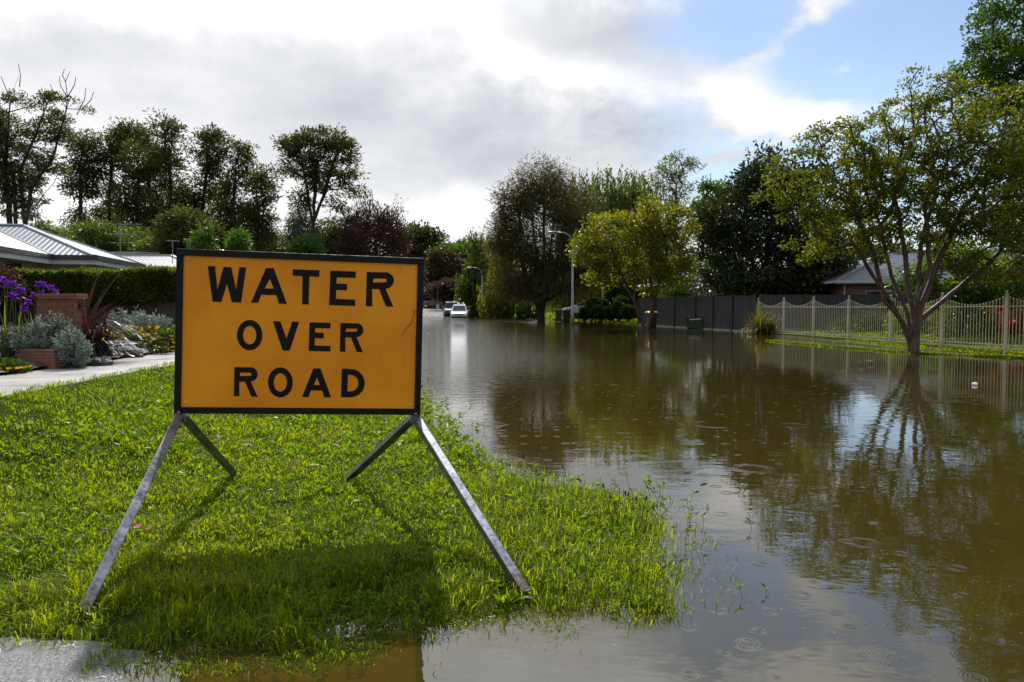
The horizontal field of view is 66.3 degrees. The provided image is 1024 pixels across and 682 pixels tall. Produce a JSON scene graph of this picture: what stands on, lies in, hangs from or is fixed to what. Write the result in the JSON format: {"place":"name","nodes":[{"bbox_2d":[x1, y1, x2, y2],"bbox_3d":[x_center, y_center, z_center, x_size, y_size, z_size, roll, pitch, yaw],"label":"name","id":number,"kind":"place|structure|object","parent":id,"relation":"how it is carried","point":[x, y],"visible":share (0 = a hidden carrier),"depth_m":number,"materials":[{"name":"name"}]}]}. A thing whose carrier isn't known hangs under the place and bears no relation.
{"place":"outdoors","nodes":[
{"label":"outdoors","id":0,"kind":"place"},
{"bbox_2d":[0,637,148,681],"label":"driveway","id":1,"kind":"structure","parent":0,"point":[27,661],"depth_m":3.15,"materials":[{"name":"concrete"}]},
{"bbox_2d":[0,351,174,396],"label":"footpath","id":2,"kind":"structure","parent":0,"point":[10,383],"depth_m":11.16,"materials":[{"name":"concrete"}]},
{"bbox_2d":[423,300,483,316],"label":"road","id":3,"kind":"structure","parent":0,"point":[432,312],"depth_m":99.88,"materials":[{"name":"grey asphalt"}]},
{"bbox_2d":[442,301,456,315],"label":"parked ute","id":4,"kind":"object","parent":3,"relation":"on","point":[448,306],"visible":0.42,"depth_m":91.79,"materials":[{"name":"paint"}]},
{"bbox_2d":[0,271,1023,680],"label":"ground","id":5,"kind":"structure","parent":0,"point":[114,617],"depth_m":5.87,"materials":[{"name":"green plant"}]},
{"bbox_2d":[19,348,66,369],"bbox_3d":[-7.183,0.299,12.259,0.640,0.360,0.630,1,3,12],"label":"brick planter","id":6,"kind":"object","parent":5,"relation":"on","point":[48,358],"visible":0.54,"depth_m":11.94,"materials":[{"name":"brown brick"}]},
{"bbox_2d":[0,64,95,224],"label":"eucalyptus","id":7,"kind":"object","parent":5,"relation":"on","point":[10,169],"visible":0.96,"depth_m":46.34,"materials":[{"name":"green plant"}]},
{"bbox_2d":[21,216,82,242],"bbox_3d":[-38.795,-6.288,65.326,5.559,8.515,6.058,0,3,0],"label":"olive tree","id":8,"kind":"object","parent":5,"relation":"on","point":[41,224],"visible":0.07,"depth_m":64.43,"materials":[{"name":"green plant"}]},
{"bbox_2d":[0,223,146,270],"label":"corrugated roof house","id":9,"kind":"structure","parent":5,"relation":"on","point":[25,246],"depth_m":30.20,"materials":[{"name":"metal"}]},
{"bbox_2d":[2,258,21,268],"bbox_3d":[-17.511,-2.200,27.540,0.053,1.300,1.600,-1,3,-12],"label":"window","id":10,"kind":"structure","parent":9,"relation":"in","point":[13,263],"depth_m":27.43,"materials":[{"name":"black glass"}]},
{"bbox_2d":[59,221,94,243],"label":"olive tree","id":11,"kind":"object","parent":5,"relation":"on","point":[70,227],"visible":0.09,"depth_m":68.15,"materials":[{"name":"green plant"}]},
{"bbox_2d":[54,128,113,226],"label":"slender gum tree","id":12,"kind":"object","parent":5,"relation":"on","point":[82,173],"visible":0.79,"depth_m":86.72,"materials":[{"name":"green plant"}]},
{"bbox_2d":[0,324,171,371],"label":"garden bed","id":13,"kind":"object","parent":5,"relation":"on","point":[35,364],"depth_m":12.68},
{"bbox_2d":[0,322,21,356],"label":"dark bush","id":14,"kind":"object","parent":13,"relation":"on","point":[5,349],"visible":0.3,"depth_m":12.62,"materials":[{"name":"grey plant"}]},
{"bbox_2d":[0,291,22,357],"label":"iris","id":15,"kind":"object","parent":13,"relation":"on","point":[14,296],"visible":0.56,"depth_m":12.61,"materials":[{"name":"green plant"}]},
{"bbox_2d":[0,262,29,320],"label":"dark red shrub","id":16,"kind":"object","parent":13,"relation":"on","point":[6,274],"visible":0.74,"depth_m":23.58,"materials":[{"name":"brown plant"}]},
{"bbox_2d":[0,276,29,355],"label":"iris","id":17,"kind":"object","parent":13,"relation":"on","point":[10,284],"visible":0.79,"depth_m":12.78,"materials":[{"name":"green plant"}]},
{"bbox_2d":[0,356,34,373],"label":"flower mound","id":18,"kind":"object","parent":13,"relation":"on","point":[13,364],"visible":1,"depth_m":11.17,"materials":[{"name":"green plant"}]},
{"bbox_2d":[9,286,25,343],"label":"iris","id":19,"kind":"object","parent":13,"relation":"on","point":[21,290],"visible":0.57,"depth_m":12.99,"materials":[{"name":"purple plant"}]},
{"bbox_2d":[13,298,37,347],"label":"iris","id":20,"kind":"object","parent":13,"relation":"on","point":[28,302],"visible":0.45,"depth_m":12.45,"materials":[{"name":"purple plant"}]},
{"bbox_2d":[9,310,87,357],"bbox_3d":[-7.425,-0.042,12.497,1.223,0.921,0.971,0,3,0],"label":"silver bush","id":21,"kind":"object","parent":13,"relation":"on","point":[41,329],"visible":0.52,"depth_m":12.31,"materials":[{"name":"green plant"}]},
{"bbox_2d":[33,294,87,334],"bbox_3d":[-7.584,-0.158,13.229,0.673,1.270,0.580,-1,3,-12],"label":"brick letterbox","id":22,"kind":"object","parent":13,"relation":"on","point":[66,305],"visible":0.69,"depth_m":12.97,"materials":[{"name":"red brick"}]},
{"bbox_2d":[51,325,95,368],"bbox_3d":[-6.809,0.098,12.138,0.620,0.698,0.706,-2,3,-38],"label":"silver bush","id":23,"kind":"object","parent":13,"relation":"on","point":[76,350],"visible":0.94,"depth_m":11.99,"materials":[{"name":"green plant"}]},
{"bbox_2d":[53,297,159,357],"bbox_3d":[-6.942,-0.252,13.264,1.512,1.035,1.758,0,3,0],"label":"flax plant","id":24,"kind":"object","parent":13,"relation":"on","point":[101,349],"visible":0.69,"depth_m":13.19,"materials":[{"name":"brown plant"}]},
{"bbox_2d":[81,260,160,341],"bbox_3d":[-6.896,-0.782,13.685,1.563,1.548,1.565,3,4,43],"label":"flax plant","id":25,"kind":"object","parent":13,"relation":"on","point":[87,308],"visible":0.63,"depth_m":13.67,"materials":[{"name":"plant"}]},
{"bbox_2d":[107,346,142,358],"bbox_3d":[-7.186,0.267,14.629,0.653,0.348,0.546,0,3,0],"label":"rock","id":26,"kind":"object","parent":13,"relation":"on","point":[129,351],"visible":0.27,"depth_m":14.44,"materials":[{"name":"grey stone"}]},
{"bbox_2d":[97,305,174,327],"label":"silver bush","id":27,"kind":"object","parent":13,"relation":"on","point":[141,318],"visible":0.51,"depth_m":20.36,"materials":[{"name":"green plant"}]},
{"bbox_2d":[102,324,174,352],"bbox_3d":[-7.718,-0.045,16.500,2.028,0.657,1.898,0,3,0],"label":"flower mound","id":28,"kind":"object","parent":13,"relation":"on","point":[146,330],"visible":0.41,"depth_m":16.11,"materials":[{"name":"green plant"}]},
{"bbox_2d":[140,326,174,354],"bbox_3d":[-6.883,-0.008,15.986,1.208,0.631,1.641,0,3,0],"label":"flower mound","id":29,"kind":"object","parent":13,"relation":"on","point":[154,343],"visible":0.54,"depth_m":15.56,"materials":[{"name":"green plant"}]},
{"bbox_2d":[0,288,175,327],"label":"paling fence","id":30,"kind":"object","parent":5,"relation":"on","point":[167,308],"visible":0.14,"depth_m":25.17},
{"bbox_2d":[1,264,175,306],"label":"hedge","id":31,"kind":"object","parent":5,"relation":"on","point":[158,282],"visible":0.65,"depth_m":24.73,"materials":[{"name":"green plant"}]},
{"bbox_2d":[86,357,113,365],"bbox_3d":[-6.653,0.357,12.631,0.430,0.208,0.390,0,3,0],"label":"rock","id":32,"kind":"object","parent":5,"relation":"on","point":[100,361],"visible":0.6,"depth_m":12.51,"materials":[{"name":"grey stone"}]},
{"bbox_2d":[71,215,138,251],"bbox_3d":[-34.087,-6.233,65.626,5.411,8.396,6.223,0,3,0],"label":"olive tree","id":33,"kind":"object","parent":5,"relation":"on","point":[98,237],"visible":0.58,"depth_m":64.40,"materials":[{"name":"green plant"}]},
{"bbox_2d":[94,179,130,224],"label":"slender gum tree","id":34,"kind":"object","parent":5,"relation":"on","point":[114,192],"visible":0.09,"depth_m":95.43,"materials":[{"name":"green plant"}]},
{"bbox_2d":[81,115,150,234],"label":"slender gum tree","id":35,"kind":"object","parent":5,"relation":"on","point":[119,133],"visible":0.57,"depth_m":88.70,"materials":[{"name":"green plant"}]},
{"bbox_2d":[114,223,151,248],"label":"olive tree","id":36,"kind":"object","parent":5,"relation":"on","point":[138,232],"visible":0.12,"depth_m":68.67,"materials":[{"name":"green plant"}]},
{"bbox_2d":[102,134,168,231],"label":"slender gum tree","id":37,"kind":"object","parent":5,"relation":"on","point":[139,199],"visible":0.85,"depth_m":84.49,"materials":[{"name":"green plant"}]},
{"bbox_2d":[126,232,161,252],"bbox_3d":[-29.545,-5.699,65.831,5.572,7.298,4.618,-2,3,-30],"label":"olive tree","id":38,"kind":"object","parent":5,"relation":"on","point":[142,244],"visible":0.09,"depth_m":64.93,"materials":[{"name":"green plant"}]},
{"bbox_2d":[116,254,175,266],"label":"tiled roof house","id":39,"kind":"structure","parent":5,"relation":"on","point":[157,259],"depth_m":47.32,"materials":[{"name":"concrete"}]},
{"bbox_2d":[128,123,178,231],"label":"slender gum tree","id":40,"kind":"object","parent":5,"relation":"on","point":[150,140],"visible":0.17,"depth_m":91.87,"materials":[{"name":"green plant"}]},
{"bbox_2d":[134,106,208,230],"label":"slender gum tree","id":41,"kind":"object","parent":5,"relation":"on","point":[164,152],"visible":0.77,"depth_m":86.48,"materials":[{"name":"green plant"}]},
{"bbox_2d":[143,201,230,255],"bbox_3d":[-25.236,-6.402,61.791,7.387,9.069,6.751,0,3,0],"label":"round tree","id":42,"kind":"object","parent":5,"relation":"on","point":[180,225],"visible":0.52,"depth_m":60.21,"materials":[{"name":"green plant"}]},
{"bbox_2d":[183,220,220,249],"bbox_3d":[-21.915,-5.200,55.545,2.688,6.785,2.561,0,3,0],"label":"sapling","id":43,"kind":"object","parent":5,"relation":"on","point":[201,238],"visible":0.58,"depth_m":55.31,"materials":[{"name":"green plant"}]},
{"bbox_2d":[181,121,238,233],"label":"slender gum tree","id":44,"kind":"object","parent":5,"relation":"on","point":[211,163],"visible":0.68,"depth_m":87.65,"materials":[{"name":"green plant"}]},
{"bbox_2d":[200,177,232,234],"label":"slender gum tree","id":45,"kind":"object","parent":5,"relation":"on","point":[211,202],"visible":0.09,"depth_m":95.52,"materials":[{"name":"green plant"}]},
{"bbox_2d":[210,139,259,246],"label":"slender gum tree","id":46,"kind":"object","parent":5,"relation":"on","point":[240,154],"visible":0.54,"depth_m":90.69,"materials":[{"name":"green plant"}]},
{"bbox_2d":[221,226,253,250],"bbox_3d":[-19.807,-5.145,56.948,2.399,6.527,2.626,0,3,0],"label":"sapling","id":47,"kind":"object","parent":5,"relation":"on","point":[239,239],"visible":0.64,"depth_m":56.59,"materials":[{"name":"green plant"}]},
{"bbox_2d":[228,161,288,251],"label":"slender gum tree","id":48,"kind":"object","parent":5,"relation":"on","point":[253,217],"visible":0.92,"depth_m":85.90,"materials":[{"name":"green plant"}]},
{"bbox_2d":[277,205,322,248],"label":"grey conifer","id":49,"kind":"object","parent":5,"relation":"on","point":[298,224],"visible":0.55,"depth_m":147.06,"materials":[{"name":"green plant"}]},
{"bbox_2d":[77,248,530,616],"bbox_3d":[-1.121,0.318,4.973,2.105,1.792,2.656,0,3,-8],"label":"road sign","id":50,"kind":"object","parent":5,"relation":"on","point":[275,333],"visible":0.98,"depth_m":4.99,"materials":[{"name":"metal"}]},
{"bbox_2d":[285,233,327,253],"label":"bush","id":51,"kind":"object","parent":5,"relation":"on","point":[305,245],"visible":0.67,"depth_m":69.28,"materials":[{"name":"green plant"}]},
{"bbox_2d":[269,124,372,241],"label":"lone gum","id":52,"kind":"object","parent":5,"relation":"on","point":[293,144],"visible":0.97,"depth_m":80.81,"materials":[{"name":"green plant"}]},
{"bbox_2d":[6,386,644,635],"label":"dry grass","id":53,"kind":"structure","parent":5,"relation":"on","point":[242,507],"depth_m":6.37,"materials":[{"name":"plant"}]},
{"bbox_2d":[302,215,371,254],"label":"dark tree","id":54,"kind":"object","parent":5,"relation":"on","point":[328,235],"visible":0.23,"depth_m":145.05,"materials":[{"name":"green plant"}]},
{"bbox_2d":[326,191,418,257],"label":"bronze tree","id":55,"kind":"object","parent":5,"relation":"on","point":[380,235],"visible":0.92,"depth_m":72.46,"materials":[{"name":"brown plant"}]},
{"bbox_2d":[0,377,768,645],"bbox_3d":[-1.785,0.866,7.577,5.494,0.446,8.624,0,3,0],"label":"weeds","id":56,"kind":"object","parent":5,"relation":"on","point":[277,435],"visible":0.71,"depth_m":5.83,"materials":[{"name":"green plant"}]},
{"bbox_2d":[380,526,424,564],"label":"plantain weed","id":57,"kind":"object","parent":5,"relation":"on","point":[394,558],"visible":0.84,"depth_m":4.22,"materials":[{"name":"green plant"}]},
{"bbox_2d":[385,219,449,299],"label":"dark tree","id":58,"kind":"object","parent":5,"relation":"on","point":[425,238],"visible":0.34,"depth_m":147.60,"materials":[{"name":"green plant"}]},
{"bbox_2d":[425,276,461,309],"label":"umbrella tree","id":59,"kind":"object","parent":5,"relation":"on","point":[445,289],"visible":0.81,"depth_m":112.69,"materials":[{"name":"brown plant"}]},
{"bbox_2d":[423,245,470,294],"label":"brown tree","id":60,"kind":"object","parent":5,"relation":"on","point":[437,269],"visible":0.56,"depth_m":128.52,"materials":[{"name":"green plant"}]},
{"bbox_2d":[427,237,478,265],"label":"leafy tree","id":61,"kind":"object","parent":5,"relation":"on","point":[457,245],"visible":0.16,"depth_m":138.92,"materials":[{"name":"green plant"}]},
{"bbox_2d":[449,305,468,317],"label":"parked car","id":62,"kind":"object","parent":5,"relation":"on","point":[459,311],"visible":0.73,"depth_m":82.55,"materials":[{"name":"white paint"}]},
{"bbox_2d":[454,226,494,316],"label":"weeping birch","id":63,"kind":"object","parent":5,"relation":"on","point":[469,280],"visible":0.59,"depth_m":90.43,"materials":[{"name":"green plant"}]},
{"bbox_2d":[476,254,532,317],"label":"weeping birch","id":64,"kind":"object","parent":5,"relation":"on","point":[504,310],"visible":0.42,"depth_m":80.78,"materials":[{"name":"green plant"}]},
{"bbox_2d":[487,581,537,605],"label":"plantain weed","id":65,"kind":"object","parent":5,"relation":"on","point":[502,599],"visible":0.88,"depth_m":3.77,"materials":[{"name":"green plant"}]},
{"bbox_2d":[514,302,533,319],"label":"leafy shrub","id":66,"kind":"object","parent":5,"relation":"on","point":[524,315],"visible":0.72,"depth_m":71.56,"materials":[{"name":"green plant"}]},
{"bbox_2d":[515,469,546,507],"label":"plantain weed","id":67,"kind":"object","parent":5,"relation":"on","point":[535,495],"visible":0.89,"depth_m":5.41,"materials":[{"name":"green plant"}]},
{"bbox_2d":[476,148,617,320],"bbox_3d":[3.137,-8.517,64.534,12.035,14.355,8.037,0,3,-9],"label":"sheoak","id":68,"kind":"object","parent":5,"relation":"on","point":[512,243],"visible":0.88,"depth_m":64.08,"materials":[{"name":"green plant"}]},
{"bbox_2d":[547,231,573,325],"bbox_3d":[3.245,-4.023,52.368,1.809,6.597,0.260,0,3,0],"label":"street lamp","id":69,"kind":"object","parent":5,"relation":"on","point":[572,298],"visible":0.81,"depth_m":52.35,"materials":[{"name":"grey metal"}]},
{"bbox_2d":[545,540,607,575],"bbox_3d":[0.339,1.151,4.131,0.316,0.185,0.191,-2,3,-39],"label":"plantain weed","id":70,"kind":"object","parent":5,"relation":"on","point":[581,562],"visible":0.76,"depth_m":4.13,"materials":[{"name":"green plant"}]},
{"bbox_2d":[578,305,590,321],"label":"clipped shrub","id":71,"kind":"object","parent":5,"relation":"on","point":[584,313],"visible":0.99,"depth_m":62.24,"materials":[{"name":"green plant"}]},
{"bbox_2d":[545,267,630,318],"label":"weeping willow","id":72,"kind":"object","parent":5,"relation":"on","point":[564,304],"visible":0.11,"depth_m":73.89,"materials":[{"name":"green plant"}]},
{"bbox_2d":[590,304,607,321],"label":"clipped shrub","id":73,"kind":"object","parent":5,"relation":"on","point":[599,312],"visible":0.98,"depth_m":62.63,"materials":[{"name":"green plant"}]},
{"bbox_2d":[540,163,677,314],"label":"weeping willow","id":74,"kind":"object","parent":5,"relation":"on","point":[619,198],"visible":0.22,"depth_m":80.86,"materials":[{"name":"green plant"}]},
{"bbox_2d":[602,483,628,534],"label":"plantain weed","id":75,"kind":"object","parent":5,"relation":"on","point":[617,521],"visible":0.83,"depth_m":4.96,"materials":[{"name":"green plant"}]},
{"bbox_2d":[619,304,636,320],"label":"clipped shrub","id":76,"kind":"object","parent":5,"relation":"on","point":[628,312],"visible":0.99,"depth_m":61.16,"materials":[{"name":"green plant"}]},
{"bbox_2d":[601,274,655,305],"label":"dark shrub","id":77,"kind":"object","parent":5,"relation":"on","point":[613,294],"visible":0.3,"depth_m":68.19,"materials":[{"name":"green plant"}]},
{"bbox_2d":[565,193,701,329],"bbox_3d":[6.751,-4.365,44.444,7.771,7.935,4.193,0,3,0],"label":"crepe myrtle","id":78,"kind":"object","parent":5,"relation":"on","point":[606,254],"visible":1,"depth_m":43.73,"materials":[{"name":"green plant"}]},
{"bbox_2d":[628,496,655,538],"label":"plantain weed","id":79,"kind":"object","parent":5,"relation":"on","point":[635,525],"visible":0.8,"depth_m":4.86,"materials":[{"name":"green plant"}]},
{"bbox_2d":[602,272,709,316],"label":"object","id":80,"kind":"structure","parent":5,"relation":"on","point":[659,293],"depth_m":70.00,"materials":[{"name":"plant"}]},
{"bbox_2d":[631,149,706,258],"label":"slender gum","id":81,"kind":"object","parent":5,"relation":"on","point":[680,175],"visible":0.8,"depth_m":75.42,"materials":[{"name":"green plant"}]},
{"bbox_2d":[658,283,691,296],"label":"leafy shrub","id":82,"kind":"object","parent":5,"relation":"on","point":[682,294],"visible":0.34,"depth_m":55.88,"materials":[{"name":"green plant"}]},
{"bbox_2d":[666,273,714,296],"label":"pale shrub","id":83,"kind":"object","parent":5,"relation":"on","point":[698,293],"visible":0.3,"depth_m":56.36,"materials":[{"name":"green plant"}]},
{"bbox_2d":[637,295,755,331],"bbox_3d":[10.652,-1.702,47.170,0.333,2.000,14.605,-1,3,-14],"label":"sheet metal fence","id":84,"kind":"object","parent":5,"relation":"on","point":[728,313],"visible":0.77,"depth_m":45.24,"materials":[{"name":"grey metal"}]},
{"bbox_2d":[686,173,737,295],"bbox_3d":[15.714,-7.093,59.389,4.723,10.969,4.026,2,4,40],"label":"birch","id":85,"kind":"object","parent":5,"relation":"on","point":[708,186],"visible":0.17,"depth_m":59.02,"materials":[{"name":"green plant"}]},
{"bbox_2d":[737,308,788,333],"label":"strap leaf plant","id":86,"kind":"object","parent":5,"relation":"on","point":[763,325],"visible":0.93,"depth_m":38.22,"materials":[{"name":"green plant"}]},
{"bbox_2d":[681,139,862,304],"bbox_3d":[15.971,-6.632,48.048,11.626,11.250,7.440,0,3,0],"label":"magnolia","id":87,"kind":"object","parent":5,"relation":"on","point":[769,275],"visible":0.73,"depth_m":46.76,"materials":[{"name":"green plant"}]},
{"bbox_2d":[759,294,937,329],"bbox_3d":[17.625,-1.496,40.925,9.926,1.960,0.150,0,3,-8],"label":"sheet metal fence","id":88,"kind":"object","parent":5,"relation":"on","point":[867,300],"visible":0.42,"depth_m":40.70,"materials":[{"name":"grey metal"}]},
{"bbox_2d":[826,308,905,331],"bbox_3d":[16.441,-0.929,35.932,3.805,1.274,2.235,-1,3,-14],"label":"dark shrub","id":89,"kind":"object","parent":5,"relation":"on","point":[855,321],"visible":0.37,"depth_m":35.76,"materials":[{"name":"green plant"}]},
{"bbox_2d":[846,239,917,261],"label":"distant tree","id":90,"kind":"object","parent":5,"relation":"on","point":[878,249],"visible":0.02,"depth_m":102.93,"materials":[{"name":"green plant"}]},
{"bbox_2d":[748,63,1023,352],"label":"crepe myrtle","id":91,"kind":"object","parent":5,"relation":"on","point":[877,165],"visible":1,"depth_m":22.50,"materials":[{"name":"green plant"}]},
{"bbox_2d":[757,291,1023,352],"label":"picket fence","id":92,"kind":"object","parent":5,"relation":"on","point":[890,322],"visible":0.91,"depth_m":28.31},
{"bbox_2d":[882,301,938,333],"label":"olive shrub","id":93,"kind":"object","parent":5,"relation":"on","point":[902,315],"visible":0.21,"depth_m":32.79,"materials":[{"name":"green plant"}]},
{"bbox_2d":[811,249,1023,323],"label":"brick house","id":94,"kind":"structure","parent":5,"relation":"on","point":[858,280],"depth_m":43.98,"materials":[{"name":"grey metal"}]},
{"bbox_2d":[884,233,1023,337],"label":"tree","id":95,"kind":"object","parent":5,"relation":"on","point":[977,295],"visible":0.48,"depth_m":28.52,"materials":[{"name":"green plant"}]},
{"bbox_2d":[929,301,1003,335],"bbox_3d":[17.346,-0.908,30.041,2.735,1.558,2.442,0,3,0],"label":"round shrub","id":96,"kind":"object","parent":5,"relation":"on","point":[979,312],"visible":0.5,"depth_m":29.55,"materials":[{"name":"green plant"}]},
{"bbox_2d":[943,0,1023,297],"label":"tall tree","id":97,"kind":"object","parent":5,"relation":"on","point":[1008,51],"visible":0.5,"depth_m":34.20,"materials":[{"name":"green plant"}]},
{"bbox_2d":[996,307,1023,334],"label":"red shrub","id":98,"kind":"object","parent":5,"relation":"on","point":[1020,321],"visible":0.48,"depth_m":29.29,"materials":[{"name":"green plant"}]},
{"bbox_2d":[0,0,1023,272],"label":"sky","id":99,"kind":"structure","parent":0,"point":[440,99],"materials":[{"name":"white"}]},
{"bbox_2d":[120,317,1023,681],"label":"water","id":100,"kind":"structure","parent":0,"point":[816,463],"depth_m":5.85,"materials":[{"name":"brown liquid"}]},
{"bbox_2d":[151,442,1016,669],"bbox_3d":[0.600,1.087,7.618,4.434,0.001,9.039,0,3,0],"label":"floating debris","id":101,"kind":"object","parent":100,"relation":"on","point":[780,608],"visible":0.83,"depth_m":3.70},
{"bbox_2d":[611,300,624,320],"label":"clipped shrub","id":102,"kind":"object","parent":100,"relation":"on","point":[616,306],"visible":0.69,"depth_m":62.21,"materials":[{"name":"green plant"}]},
{"bbox_2d":[645,311,657,327],"bbox_3d":[8.428,-1.279,47.528,0.620,1.058,0.841,0,3,-8],"label":"wheelie bin","id":103,"kind":"object","parent":100,"relation":"on","point":[653,322],"visible":0.48,"depth_m":47.22,"materials":[{"name":"black plastic"}]},
{"bbox_2d":[686,316,702,328],"bbox_3d":[10.801,-1.034,46.053,1.058,0.841,0.620,1,3,28],"label":"wheelie bin","id":104,"kind":"object","parent":100,"relation":"on","point":[694,323],"visible":0.78,"depth_m":45.83,"materials":[{"name":"green plastic"}]},
{"bbox_2d":[545,312,1023,358],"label":"grass","id":105,"kind":"structure","parent":0,"point":[632,320],"depth_m":28.05,"materials":[{"name":"green plant"}]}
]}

